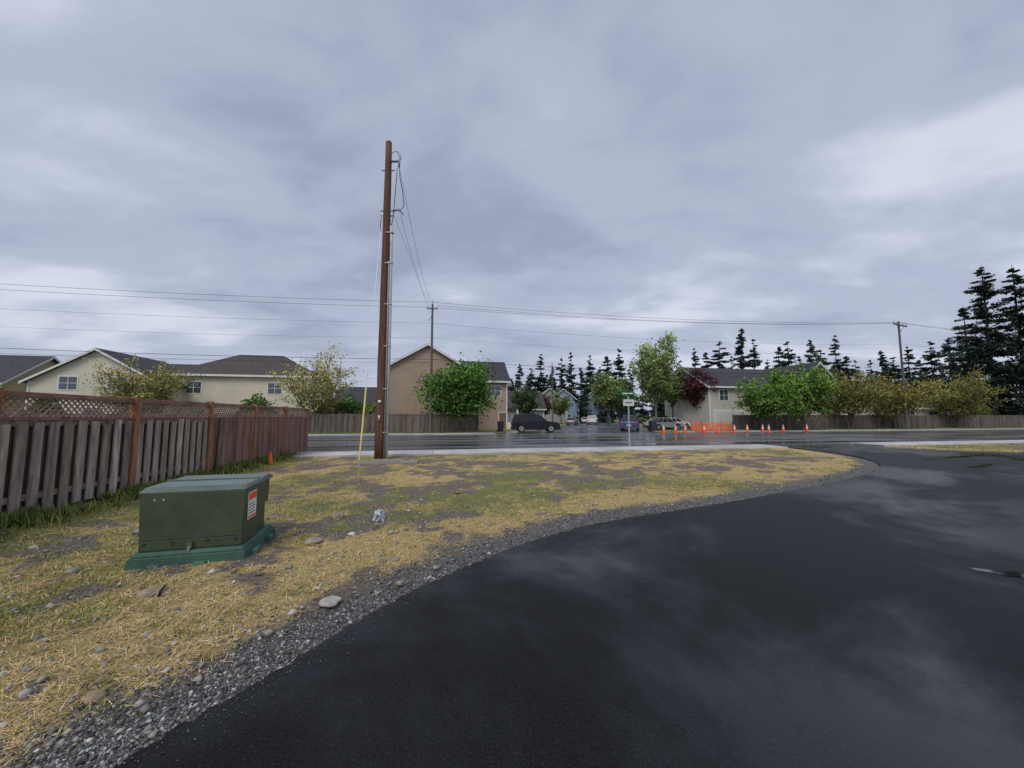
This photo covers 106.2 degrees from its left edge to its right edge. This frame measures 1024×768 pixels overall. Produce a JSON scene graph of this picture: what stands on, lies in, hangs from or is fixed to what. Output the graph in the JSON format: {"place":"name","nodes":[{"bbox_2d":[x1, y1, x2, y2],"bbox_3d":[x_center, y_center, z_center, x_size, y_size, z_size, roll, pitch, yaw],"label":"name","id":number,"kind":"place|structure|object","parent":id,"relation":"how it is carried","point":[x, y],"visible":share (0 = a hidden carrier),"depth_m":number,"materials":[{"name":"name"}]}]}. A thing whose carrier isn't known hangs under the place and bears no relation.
{"place":"outdoors","nodes":[
{"label":"outdoors","id":0,"kind":"place"},
{"bbox_2d":[308,433,494,435],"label":"sidewalk","id":1,"kind":"structure","parent":0,"point":[398,434],"depth_m":33.23,"materials":[{"name":"concrete"}]},
{"bbox_2d":[0,417,1023,767],"bbox_3d":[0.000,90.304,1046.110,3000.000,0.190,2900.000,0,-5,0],"label":"ground","id":2,"kind":"structure","parent":0,"point":[690,467],"depth_m":5.16,"materials":[{"name":"plant"}]},
{"bbox_2d":[0,360,55,413],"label":"walls","id":3,"kind":"structure","parent":2,"relation":"on","point":[13,385],"depth_m":38.72,"materials":[{"name":"beige paint"}]},
{"bbox_2d":[0,355,60,384],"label":"roof","id":4,"kind":"structure","parent":3,"relation":"on","point":[12,367],"depth_m":39.78,"materials":[{"name":"grey"}]},
{"bbox_2d":[63,567,83,573],"bbox_3d":[-4.401,1.872,3.854,0.127,0.063,0.130,0,-5,-2],"label":"rock","id":5,"kind":"object","parent":2,"relation":"on","point":[71,570],"visible":0.88,"depth_m":3.83,"materials":[{"name":"stone"}]},
{"bbox_2d":[79,689,105,704],"bbox_3d":[-2.300,1.725,2.111,0.103,0.070,0.101,-3,-6,35],"label":"rock","id":6,"kind":"object","parent":2,"relation":"on","point":[98,694],"visible":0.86,"depth_m":2.10,"materials":[{"name":"stone"}]},
{"bbox_2d":[25,351,183,413],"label":"walls","id":7,"kind":"structure","parent":2,"relation":"on","point":[47,382],"depth_m":37.07,"materials":[{"name":"beige"}]},
{"bbox_2d":[57,376,127,413],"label":"windows","id":8,"kind":"structure","parent":7,"relation":"attached to","point":[67,382],"depth_m":36.81,"materials":[{"name":"white paint"}]},
{"bbox_2d":[18,348,187,387],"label":"roof","id":9,"kind":"structure","parent":7,"relation":"on","point":[147,363],"depth_m":38.29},
{"bbox_2d":[0,388,210,514],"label":"weathered wood fence","id":10,"kind":"object","parent":2,"relation":"on","point":[48,459],"visible":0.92,"depth_m":6.59,"materials":[{"name":"brown wood"}]},
{"bbox_2d":[78,354,204,411],"bbox_3d":[-35.612,1.032,37.182,9.642,7.432,7.588,0,-5,0],"label":"olive tree","id":11,"kind":"object","parent":2,"relation":"on","point":[150,391],"visible":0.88,"depth_m":36.26,"materials":[{"name":"green plant"}]},
{"bbox_2d":[136,584,167,597],"bbox_3d":[-3.145,1.826,3.350,0.210,0.110,0.196,-2,-5,24],"label":"rock","id":12,"kind":"object","parent":2,"relation":"on","point":[151,591],"visible":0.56,"depth_m":3.32,"materials":[{"name":"stone"}]},
{"bbox_2d":[0,451,314,540],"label":"grass","id":13,"kind":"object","parent":2,"relation":"on","point":[25,516],"visible":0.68,"depth_m":6.57,"materials":[{"name":"green plant"}]},
{"bbox_2d":[170,364,195,368],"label":"cream house","id":14,"kind":"structure","parent":2,"relation":"on","point":[180,366],"depth_m":50.76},
{"bbox_2d":[123,473,275,570],"bbox_3d":[-3.519,1.554,4.528,1.138,0.868,1.068,1,-5,-15],"label":"pad mounted transformer","id":15,"kind":"object","parent":2,"relation":"on","point":[198,519],"visible":0.88,"depth_m":4.16,"materials":[{"name":"metal"}]},
{"bbox_2d":[1,413,476,433],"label":"backyard fence","id":16,"kind":"object","parent":2,"relation":"on","point":[399,425],"visible":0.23,"depth_m":35.51,"materials":[{"name":"brown wood"}]},
{"bbox_2d":[174,375,331,416],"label":"walls","id":17,"kind":"structure","parent":2,"relation":"on","point":[227,389],"depth_m":43.08,"materials":[{"name":"beige"}]},
{"bbox_2d":[185,381,282,413],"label":"windows","id":18,"kind":"structure","parent":17,"relation":"attached to","point":[273,389],"depth_m":42.44,"materials":[{"name":"white paint"}]},
{"bbox_2d":[165,355,332,383],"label":"roof","id":19,"kind":"structure","parent":17,"relation":"on","point":[235,366],"depth_m":44.76,"materials":[{"name":"grey"}]},
{"bbox_2d":[205,401,308,472],"bbox_3d":[-8.425,1.767,13.428,0.155,2.030,7.261,1,-5,-10],"label":"cedar wood fence","id":20,"kind":"object","parent":2,"relation":"on","point":[232,438],"visible":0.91,"depth_m":12.08,"materials":[{"name":"wood"}]},
{"bbox_2d":[263,629,272,635],"bbox_3d":[-1.750,1.784,2.762,0.059,0.036,0.064,-3,-6,31],"label":"rock","id":21,"kind":"object","parent":2,"relation":"on","point":[268,632],"visible":1,"depth_m":2.75,"materials":[{"name":"stone"}]},
{"bbox_2d":[262,340,363,430],"bbox_3d":[-18.125,0.447,35.629,8.211,8.427,7.724,1,-5,-14],"label":"willow tree","id":22,"kind":"object","parent":2,"relation":"on","point":[300,391],"visible":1,"depth_m":34.91,"materials":[{"name":"green plant"}]},
{"bbox_2d":[304,537,322,545],"bbox_3d":[-2.451,1.945,4.751,0.203,0.092,0.206,3,-6,-29],"label":"rock","id":23,"kind":"object","parent":2,"relation":"on","point":[314,540],"visible":0.95,"depth_m":4.69,"materials":[{"name":"stone"}]},
{"bbox_2d":[318,595,341,607],"bbox_3d":[-1.513,1.818,3.201,0.168,0.068,0.169,1,-5,-9],"label":"rock","id":24,"kind":"object","parent":2,"relation":"on","point":[331,601],"visible":1,"depth_m":3.18,"materials":[{"name":"stone"}]},
{"bbox_2d":[332,512,344,519],"bbox_3d":[-2.622,2.020,5.802,0.190,0.162,0.154,0,-5,0],"label":"rock","id":25,"kind":"object","parent":2,"relation":"on","point":[339,515],"visible":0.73,"depth_m":5.76,"materials":[{"name":"stone"}]},
{"bbox_2d":[336,387,376,404],"bbox_3d":[-19.495,3.348,53.885,8.906,5.840,8.950,1,-5,-11],"label":"tan bungalow","id":26,"kind":"object","parent":2,"relation":"on","point":[358,393],"visible":0.04,"depth_m":52.14,"materials":[{"name":"grey"}]},
{"bbox_2d":[373,509,384,521],"bbox_3d":[-1.969,1.968,5.701,0.171,0.243,0.213,-3,-6,35],"label":"litter bag","id":27,"kind":"object","parent":2,"relation":"on","point":[378,515],"visible":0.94,"depth_m":5.66,"materials":[{"name":"plastic"}]},
{"bbox_2d":[356,460,418,464],"bbox_3d":[-4.100,2.654,12.822,1.900,0.140,0.840,1,-5,-9],"label":"utility vault cover","id":28,"kind":"object","parent":2,"relation":"on","point":[385,462],"visible":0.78,"depth_m":12.62,"materials":[{"name":"concrete"}]},
{"bbox_2d":[374,140,403,458],"bbox_3d":[-4.663,-3.375,14.627,0.893,12.401,0.448,0,-5,0],"label":"utility pole","id":29,"kind":"object","parent":2,"relation":"on","point":[382,402],"visible":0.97,"depth_m":14.43,"materials":[{"name":"brown wood"}]},
{"bbox_2d":[358,213,382,466],"bbox_3d":[-4.855,-1.941,13.314,0.052,9.484,2.144,1,-5,-6],"label":"guy wire","id":30,"kind":"object","parent":29,"relation":"attached to","point":[367,374],"visible":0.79,"depth_m":12.51,"materials":[{"name":"metal"}]},
{"bbox_2d":[0,172,1023,382],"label":"power line","id":31,"kind":"object","parent":29,"relation":"attached to","point":[469,326],"visible":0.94,"depth_m":36.26,"materials":[{"name":"black metal"}]},
{"bbox_2d":[388,345,463,430],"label":"walls","id":32,"kind":"structure","parent":2,"relation":"on","point":[402,383],"depth_m":42.37,"materials":[{"name":"beige"}]},
{"bbox_2d":[390,343,464,365],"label":"roof","id":33,"kind":"structure","parent":32,"relation":"on","point":[421,347],"depth_m":42.55,"materials":[{"name":"white"}]},
{"bbox_2d":[0,451,856,767],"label":"dry straw","id":34,"kind":"object","parent":2,"relation":"on","point":[96,661],"visible":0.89,"depth_m":2.94,"materials":[{"name":"yellow plant"}]},
{"bbox_2d":[427,300,437,432],"bbox_3d":[-7.448,-1.625,35.555,1.000,12.450,0.300,1,-5,-11],"label":"utility pole","id":35,"kind":"object","parent":2,"relation":"on","point":[431,373],"visible":0.9,"depth_m":35.52,"materials":[{"name":"brown wood"}]},
{"bbox_2d":[0,454,875,767],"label":"scattered stones","id":36,"kind":"object","parent":2,"relation":"on","point":[142,706],"visible":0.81,"depth_m":2.70,"materials":[{"name":"stone"}]},
{"bbox_2d":[0,457,879,767],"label":"roadside gravel","id":37,"kind":"structure","parent":2,"relation":"on","point":[124,753],"depth_m":2.30,"materials":[{"name":"gravel"}]},
{"bbox_2d":[408,350,502,431],"bbox_3d":[-5.398,1.016,36.980,8.763,7.429,8.898,2,-5,-27],"label":"maple tree","id":38,"kind":"object","parent":2,"relation":"on","point":[460,394],"visible":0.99,"depth_m":35.47,"materials":[{"name":"green plant"}]},
{"bbox_2d":[472,382,506,428],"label":"walls","id":39,"kind":"structure","parent":2,"relation":"on","point":[490,422],"depth_m":47.83,"materials":[{"name":"beige"}]},
{"bbox_2d":[460,361,510,382],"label":"roof","id":40,"kind":"structure","parent":39,"relation":"on","point":[501,371],"depth_m":49.96,"materials":[{"name":"grey"}]},
{"bbox_2d":[490,385,500,396],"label":"windows","id":41,"kind":"structure","parent":39,"relation":"attached to","point":[498,391],"depth_m":48.07,"materials":[{"name":"glass"}]},
{"bbox_2d":[498,412,505,428],"bbox_3d":[-1.155,4.569,47.936,1.100,2.200,0.058,1,-5,-11],"label":"door","id":42,"kind":"structure","parent":39,"relation":"attached to","point":[501,416],"depth_m":47.93,"materials":[{"name":"brown paint"}]},
{"bbox_2d":[497,421,503,430],"bbox_3d":[-1.204,4.435,40.289,0.620,1.065,0.760,1,-5,-11],"label":"wheelie bin","id":43,"kind":"object","parent":2,"relation":"on","point":[500,424],"visible":0.85,"depth_m":39.98,"materials":[{"name":"plastic"}]},
{"bbox_2d":[1,391,1022,431],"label":"shrub hedge","id":44,"kind":"object","parent":2,"relation":"on","point":[341,407],"visible":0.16,"depth_m":37.63,"materials":[{"name":"green plant"}]},
{"bbox_2d":[507,408,518,428],"bbox_3d":[-0.407,4.560,50.784,1.600,2.700,5.200,1,-5,-11],"label":"porch","id":45,"kind":"object","parent":2,"relation":"on","point":[509,422],"visible":0.54,"depth_m":48.50,"materials":[{"name":"paint"}]},
{"bbox_2d":[508,384,542,413],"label":"alder tree","id":46,"kind":"object","parent":2,"relation":"on","point":[525,402],"visible":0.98,"depth_m":64.84,"materials":[{"name":"green plant"}]},
{"bbox_2d":[507,410,543,421],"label":"walls","id":47,"kind":"structure","parent":2,"relation":"on","point":[540,412],"depth_m":71.25,"materials":[{"name":"grey"}]},
{"bbox_2d":[507,392,546,409],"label":"roof","id":48,"kind":"structure","parent":47,"relation":"on","point":[540,394],"depth_m":73.24,"materials":[{"name":"grey"}]},
{"bbox_2d":[543,394,553,416],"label":"red maple tree","id":49,"kind":"object","parent":2,"relation":"on","point":[548,404],"visible":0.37,"depth_m":77.84,"materials":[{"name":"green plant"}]},
{"bbox_2d":[549,364,553,421],"bbox_3d":[6.304,1.609,60.059,1.000,10.150,0.280,1,-5,-11],"label":"utility pole","id":50,"kind":"object","parent":2,"relation":"on","point":[552,398],"visible":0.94,"depth_m":60.01,"materials":[{"name":"brown wood"}]},
{"bbox_2d":[543,389,566,422],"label":"walls","id":51,"kind":"structure","parent":2,"relation":"on","point":[547,417],"depth_m":91.19,"materials":[{"name":"grey"}]},
{"bbox_2d":[550,391,570,423],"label":"alder tree","id":52,"kind":"object","parent":2,"relation":"on","point":[560,408],"visible":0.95,"depth_m":84.02,"materials":[{"name":"green plant"}]},
{"bbox_2d":[558,389,578,422],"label":"walls","id":53,"kind":"structure","parent":2,"relation":"on","point":[571,410],"depth_m":103.12,"materials":[{"name":"blue"}]},
{"bbox_2d":[579,393,609,421],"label":"walls","id":54,"kind":"structure","parent":2,"relation":"on","point":[595,410],"depth_m":107.29,"materials":[{"name":"blue"}]},
{"bbox_2d":[621,387,633,445],"bbox_3d":[5.839,1.765,19.265,0.563,3.140,0.500,3,-6,-35],"label":"street name sign","id":55,"kind":"object","parent":2,"relation":"on","point":[628,402],"visible":0.96,"depth_m":19.29,"materials":[{"name":"metal"}]},
{"bbox_2d":[625,330,688,417],"bbox_3d":[18.710,-0.415,49.180,8.166,12.344,8.318,0,-5,0],"label":"birch tree","id":56,"kind":"object","parent":2,"relation":"on","point":[658,387],"visible":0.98,"depth_m":48.38,"materials":[{"name":"green plant"}]},
{"bbox_2d":[642,418,684,429],"bbox_3d":[18.200,4.783,46.261,4.720,1.430,2.120,1,-5,-17],"label":"parked car","id":57,"kind":"object","parent":2,"relation":"on","point":[668,423],"visible":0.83,"depth_m":45.53,"materials":[{"name":"silver paint"}]},
{"bbox_2d":[308,427,1020,433],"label":"verge grass","id":58,"kind":"structure","parent":2,"relation":"on","point":[370,432],"depth_m":42.81,"materials":[{"name":"plant"}]},
{"bbox_2d":[659,363,685,417],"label":"birch tree","id":59,"kind":"object","parent":2,"relation":"on","point":[674,399],"visible":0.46,"depth_m":50.57,"materials":[{"name":"green plant"}]},
{"bbox_2d":[665,418,689,428],"bbox_3d":[20.800,5.079,49.749,4.720,1.430,2.120,1,-5,-11],"label":"parked car","id":60,"kind":"object","parent":2,"relation":"on","point":[677,420],"visible":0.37,"depth_m":49.08,"materials":[{"name":"white paint"}]},
{"bbox_2d":[675,366,724,409],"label":"red maple tree","id":61,"kind":"object","parent":2,"relation":"on","point":[690,389],"visible":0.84,"depth_m":47.98,"materials":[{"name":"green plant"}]},
{"bbox_2d":[665,370,783,428],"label":"walls","id":62,"kind":"structure","parent":2,"relation":"on","point":[710,404],"depth_m":47.35,"materials":[{"name":"beige"}]},
{"bbox_2d":[674,367,772,387],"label":"roof","id":63,"kind":"structure","parent":62,"relation":"on","point":[726,376],"depth_m":49.94,"materials":[{"name":"grey"}]},
{"bbox_2d":[719,389,728,400],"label":"windows","id":64,"kind":"structure","parent":62,"relation":"attached to","point":[723,395],"depth_m":46.79,"materials":[{"name":"white paint"}]},
{"bbox_2d":[714,410,749,428],"bbox_3d":[26.767,4.369,46.756,5.000,2.400,0.063,1,-5,-11],"label":"garage door","id":65,"kind":"structure","parent":62,"relation":"attached to","point":[722,415],"depth_m":46.57,"materials":[{"name":"white paint"}]},
{"bbox_2d":[507,328,1022,421],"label":"distant conifer forest","id":66,"kind":"object","parent":2,"relation":"on","point":[743,363],"visible":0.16,"depth_m":106.61,"materials":[{"name":"green plant"}]},
{"bbox_2d":[724,368,814,430],"bbox_3d":[26.895,1.547,40.859,7.193,7.027,7.126,0,-5,0],"label":"maple tree","id":67,"kind":"object","parent":2,"relation":"on","point":[768,400],"visible":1,"depth_m":40.13,"materials":[{"name":"green plant"}]},
{"bbox_2d":[764,359,805,378],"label":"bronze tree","id":68,"kind":"object","parent":2,"relation":"on","point":[797,365],"visible":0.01,"depth_m":49.24,"materials":[{"name":"plant"}]},
{"bbox_2d":[759,358,848,429],"bbox_3d":[31.994,1.205,42.368,7.858,7.963,7.544,0,-5,0],"label":"maple tree","id":69,"kind":"object","parent":2,"relation":"on","point":[819,384],"visible":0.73,"depth_m":40.96,"materials":[{"name":"green plant"}]},
{"bbox_2d":[784,366,840,414],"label":"walls","id":70,"kind":"structure","parent":2,"relation":"on","point":[817,413],"depth_m":47.33,"materials":[{"name":"beige"}]},
{"bbox_2d":[763,361,834,380],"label":"roof","id":71,"kind":"structure","parent":70,"relation":"on","point":[791,368],"depth_m":48.72,"materials":[{"name":"grey"}]},
{"bbox_2d":[818,365,898,429],"bbox_3d":[40.058,1.550,45.206,8.582,7.861,7.466,0,-5,0],"label":"bronze tree","id":72,"kind":"object","parent":2,"relation":"on","point":[854,397],"visible":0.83,"depth_m":44.27,"materials":[{"name":"green plant"}]},
{"bbox_2d":[732,414,1023,429],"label":"backyard fence","id":73,"kind":"object","parent":2,"relation":"on","point":[915,421],"visible":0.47,"depth_m":48.00,"materials":[{"name":"brown wood"}]},
{"bbox_2d":[841,404,947,414],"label":"walls","id":74,"kind":"structure","parent":2,"relation":"on","point":[920,412],"depth_m":51.36,"materials":[{"name":"beige"}]},
{"bbox_2d":[893,392,942,408],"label":"roof","id":75,"kind":"structure","parent":74,"relation":"on","point":[924,406],"depth_m":51.27,"materials":[{"name":"grey"}]},
{"bbox_2d":[908,411,937,414],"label":"windows","id":76,"kind":"structure","parent":74,"relation":"attached to","point":[929,413],"depth_m":51.16,"materials":[{"name":"glass"}]},
{"bbox_2d":[893,321,908,428],"bbox_3d":[46.011,-1.030,45.227,3.400,12.900,0.350,2,-5,-26],"label":"utility pole","id":77,"kind":"object","parent":2,"relation":"on","point":[903,378],"visible":0.97,"depth_m":45.19,"materials":[{"name":"brown wood"}]},
{"bbox_2d":[856,374,949,428],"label":"bronze tree","id":78,"kind":"object","parent":2,"relation":"on","point":[914,395],"visible":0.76,"depth_m":45.62,"materials":[{"name":"green plant"}]},
{"bbox_2d":[887,443,1023,451],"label":"verge grass","id":79,"kind":"structure","parent":2,"relation":"on","point":[1004,447],"depth_m":19.07,"materials":[{"name":"plant"}]},
{"bbox_2d":[910,365,1011,427],"bbox_3d":[57.794,1.810,50.612,8.498,8.247,10.092,-2,-5,27],"label":"bronze tree","id":80,"kind":"object","parent":2,"relation":"on","point":[959,406],"visible":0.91,"depth_m":48.72,"materials":[{"name":"green plant"}]},
{"bbox_2d":[924,308,1012,399],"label":"fir tree","id":81,"kind":"object","parent":2,"relation":"on","point":[962,312],"visible":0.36,"depth_m":67.08,"materials":[{"name":"green plant"}]},
{"bbox_2d":[941,267,1023,414],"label":"fir tree","id":82,"kind":"object","parent":2,"relation":"on","point":[989,346],"visible":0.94,"depth_m":56.72,"materials":[{"name":"green plant"}]},
{"bbox_2d":[962,264,1023,410],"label":"fir tree","id":83,"kind":"object","parent":2,"relation":"on","point":[1019,294],"visible":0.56,"depth_m":58.40,"materials":[{"name":"green plant"}]},
{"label":"walls","id":84,"kind":"object","parent":2,"relation":"on","visible":0},
{"bbox_2d":[953,398,1018,410],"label":"roof","id":85,"kind":"structure","parent":84,"relation":"on","point":[987,404],"depth_m":59.03,"materials":[{"name":"grey"}]},
{"bbox_2d":[0,0,1023,415],"label":"sky","id":86,"kind":"structure","parent":0,"point":[839,168],"materials":[{"name":"grey"}]},
{"bbox_2d":[292,444,787,457],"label":"sidewalk","id":87,"kind":"structure","parent":0,"point":[506,451],"depth_m":16.92,"materials":[{"name":"concrete"}]},
{"bbox_2d":[116,444,1023,767],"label":"asphalt driveway","id":88,"kind":"structure","parent":0,"point":[872,620],"depth_m":2.57,"materials":[{"name":"asphalt"}]},
{"bbox_2d":[118,450,887,767],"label":"loose grit","id":89,"kind":"object","parent":88,"relation":"on","point":[157,747],"visible":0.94,"depth_m":2.52,"materials":[{"name":"gravel"}]},
{"bbox_2d":[835,451,1023,463],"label":"asphalt seam","id":90,"kind":"object","parent":88,"relation":"on","point":[930,453],"visible":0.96,"depth_m":16.36,"materials":[{"name":"asphalt"}]},
{"bbox_2d":[923,455,990,459],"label":"puddle","id":91,"kind":"object","parent":88,"relation":"on","point":[957,456],"visible":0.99,"depth_m":15.14,"materials":[{"name":"liquid"}]},
{"bbox_2d":[967,464,991,467],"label":"puddle","id":92,"kind":"object","parent":88,"relation":"on","point":[981,465],"visible":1,"depth_m":12.10,"materials":[{"name":"liquid"}]},
{"bbox_2d":[971,568,1023,577],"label":"puddle","id":93,"kind":"object","parent":88,"relation":"on","point":[1014,574],"visible":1,"depth_m":3.87,"materials":[{"name":"liquid"}]},
{"bbox_2d":[495,422,667,433],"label":"side street","id":94,"kind":"structure","parent":0,"point":[599,427],"depth_m":44.03,"materials":[{"name":"asphalt"}]},
{"bbox_2d":[510,414,560,432],"bbox_3d":[2.350,3.952,39.005,4.960,1.860,2.240,0,-5,-3],"label":"parked suv","id":95,"kind":"object","parent":94,"relation":"on","point":[533,421],"visible":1,"depth_m":38.08,"materials":[{"name":"black paint"}]},
{"bbox_2d":[566,417,577,424],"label":"parked car","id":96,"kind":"object","parent":94,"relation":"on","point":[571,420],"visible":1,"depth_m":71.96,"materials":[{"name":"silver paint"}]},
{"bbox_2d":[587,415,597,424],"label":"parked car","id":97,"kind":"object","parent":94,"relation":"on","point":[592,418],"visible":0.99,"depth_m":75.45,"materials":[{"name":"white paint"}]},
{"bbox_2d":[587,367,626,426],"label":"alder tree","id":98,"kind":"object","parent":94,"relation":"on","point":[606,394],"visible":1,"depth_m":60.29,"materials":[{"name":"green plant"}]},
{"bbox_2d":[610,375,638,424],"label":"alder tree","id":99,"kind":"object","parent":94,"relation":"on","point":[620,408],"visible":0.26,"depth_m":74.30,"materials":[{"name":"green plant"}]},
{"bbox_2d":[620,415,639,430],"bbox_3d":[13.600,4.451,44.282,2.166,1.758,5.339,-2,-5,20],"label":"pickup truck","id":100,"kind":"object","parent":94,"relation":"on","point":[634,422],"visible":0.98,"depth_m":42.10,"materials":[{"name":"blue paint"}]},
{"bbox_2d":[648,421,656,430],"bbox_3d":[15.496,4.612,42.381,0.620,1.065,0.760,1,-5,-11],"label":"wheelie bin","id":101,"kind":"object","parent":94,"relation":"on","point":[652,425],"visible":1,"depth_m":42.10,"materials":[{"name":"plastic"}]},
{"bbox_2d":[307,429,1023,451],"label":"road","id":102,"kind":"structure","parent":0,"point":[410,442],"depth_m":26.63,"materials":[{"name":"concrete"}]},
{"bbox_2d":[313,439,998,450],"bbox_3d":[7.469,3.380,21.241,76.566,0.001,0.445,1,-5,-12],"label":"asphalt seam","id":103,"kind":"object","parent":102,"relation":"on","point":[681,444],"visible":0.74,"depth_m":21.78,"materials":[{"name":"asphalt"}]},
{"bbox_2d":[366,434,982,442],"bbox_3d":[7.527,3.864,26.939,76.566,0.001,0.409,1,-5,-12],"label":"asphalt seam","id":104,"kind":"object","parent":102,"relation":"on","point":[665,438],"visible":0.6,"depth_m":27.75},
{"bbox_2d":[346,433,1023,441],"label":"road centre line","id":105,"kind":"object","parent":102,"relation":"on","point":[677,437],"visible":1,"depth_m":28.45,"materials":[{"name":"yellow paint"}]},
{"bbox_2d":[670,428,1023,432],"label":"sidewalk","id":106,"kind":"structure","parent":0,"point":[868,430],"depth_m":43.55,"materials":[{"name":"concrete"}]},
{"bbox_2d":[690,419,732,432],"bbox_3d":[20.452,4.182,38.645,4.423,1.300,1.786,1,-5,-13],"label":"safety fence","id":107,"kind":"object","parent":106,"relation":"on","point":[710,428],"visible":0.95,"depth_m":38.70,"materials":[{"name":"plastic"}]},
{"bbox_2d":[850,440,1023,445],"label":"sidewalk","id":108,"kind":"structure","parent":0,"point":[927,443],"depth_m":21.90,"materials":[{"name":"concrete"}]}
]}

